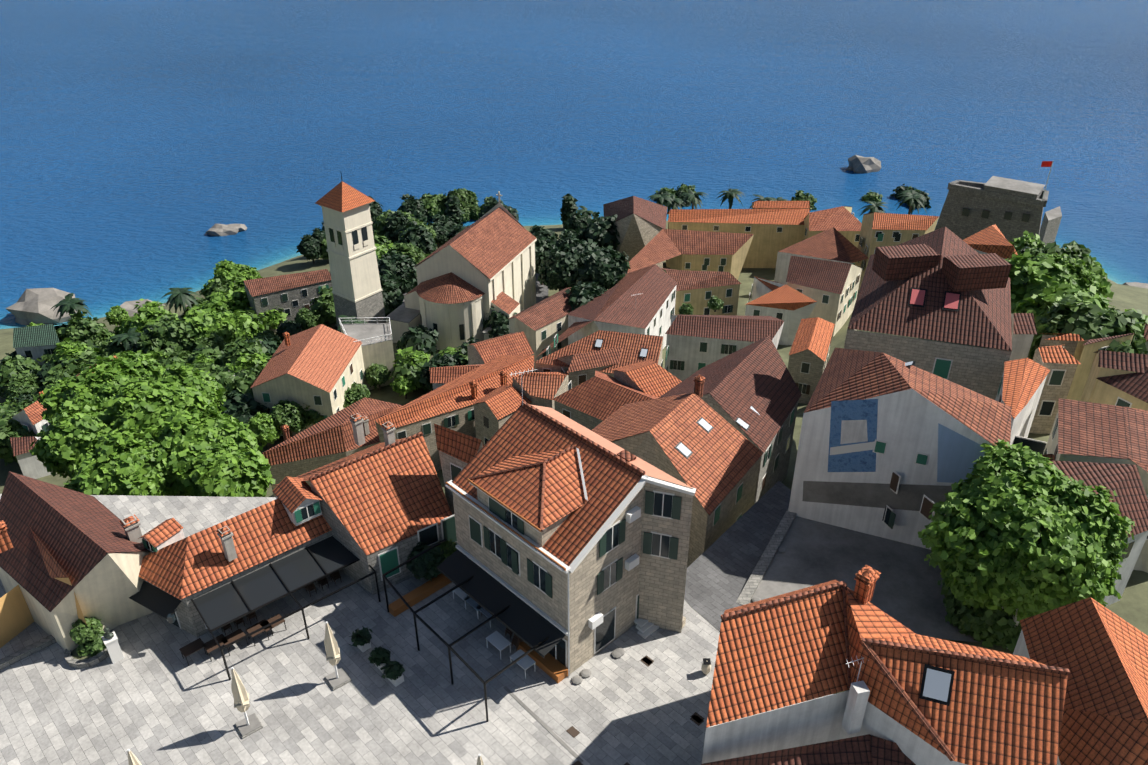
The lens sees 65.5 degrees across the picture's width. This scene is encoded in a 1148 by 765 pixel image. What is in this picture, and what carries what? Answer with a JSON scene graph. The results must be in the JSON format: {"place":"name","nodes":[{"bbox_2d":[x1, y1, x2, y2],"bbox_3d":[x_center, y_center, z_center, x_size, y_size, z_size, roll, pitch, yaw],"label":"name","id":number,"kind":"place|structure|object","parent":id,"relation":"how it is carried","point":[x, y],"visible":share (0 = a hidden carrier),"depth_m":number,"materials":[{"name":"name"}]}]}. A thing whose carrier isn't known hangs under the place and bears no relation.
{"place":"outdoors","nodes":[
{"label":"outdoors","id":0,"kind":"place"},
{"bbox_2d":[0,0,1147,328],"bbox_3d":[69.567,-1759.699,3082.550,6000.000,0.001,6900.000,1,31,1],"label":"sea water","id":1,"kind":"structure","parent":0,"point":[146,146],"depth_m":308.70,"materials":[{"name":"blue liquid"}]},
{"bbox_2d":[206,224,238,235],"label":"rock","id":2,"kind":"object","parent":1,"relation":"in","point":[219,230],"visible":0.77,"depth_m":212.03,"materials":[{"name":"grey stone"}]},
{"bbox_2d":[228,224,246,231],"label":"rock","id":3,"kind":"object","parent":1,"relation":"in","point":[242,227],"visible":0.46,"depth_m":214.18,"materials":[{"name":"grey stone"}]},
{"bbox_2d":[0,221,1147,693],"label":"ground","id":4,"kind":"structure","parent":0,"point":[1130,605],"depth_m":122.29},
{"bbox_2d":[6,288,76,324],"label":"rock","id":5,"kind":"object","parent":4,"relation":"on","point":[35,305],"visible":0.69,"depth_m":172.56,"materials":[{"name":"grey stone"}]},
{"bbox_2d":[120,299,164,315],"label":"rock","id":6,"kind":"object","parent":4,"relation":"on","point":[129,306],"visible":0.1,"depth_m":169.21,"materials":[{"name":"grey stone"}]},
{"bbox_2d":[0,273,982,764],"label":"ground patches","id":7,"kind":"object","parent":4,"relation":"on","point":[150,697],"visible":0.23,"depth_m":49.02,"materials":[{"name":"grey stone"}]},
{"bbox_2d":[74,200,911,579],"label":"tree trunks","id":8,"kind":"object","parent":4,"relation":"on","point":[542,284],"depth_m":151.07,"materials":[{"name":"brown plant"}]},
{"bbox_2d":[0,184,1041,679],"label":"dark leaf","id":9,"kind":"object","parent":4,"relation":"on","point":[582,258],"visible":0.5,"depth_m":146.78,"materials":[{"name":"green plant"}]},
{"bbox_2d":[0,190,1147,764],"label":"walls","id":10,"kind":"structure","parent":4,"relation":"on","point":[106,588],"depth_m":65.37,"materials":[{"name":"stone"}]},
{"bbox_2d":[0,181,1147,764],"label":"roofs","id":11,"kind":"structure","parent":10,"relation":"on","point":[1090,707],"depth_m":55.88,"materials":[{"name":"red tile"}]},
{"bbox_2d":[0,161,1147,764],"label":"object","id":12,"kind":"object","parent":10,"relation":"attached to","point":[542,643],"visible":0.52,"depth_m":52.13,"materials":[{"name":"white"}]},
{"bbox_2d":[0,184,1147,656],"bbox_3d":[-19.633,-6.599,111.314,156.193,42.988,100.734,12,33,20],"label":"trees","id":13,"kind":"object","parent":4,"relation":"on","point":[184,436],"visible":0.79,"depth_m":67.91,"materials":[{"name":"green plant"}]},
{"bbox_2d":[1122,282,1147,288],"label":"rock","id":14,"kind":"object","parent":4,"relation":"on","point":[1141,285],"visible":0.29,"depth_m":182.98,"materials":[{"name":"grey stone"}]},
{"bbox_2d":[848,155,880,172],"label":"rock","id":15,"kind":"object","parent":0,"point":[859,164],"visible":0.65,"depth_m":252.41,"materials":[{"name":"grey stone"}]}
]}

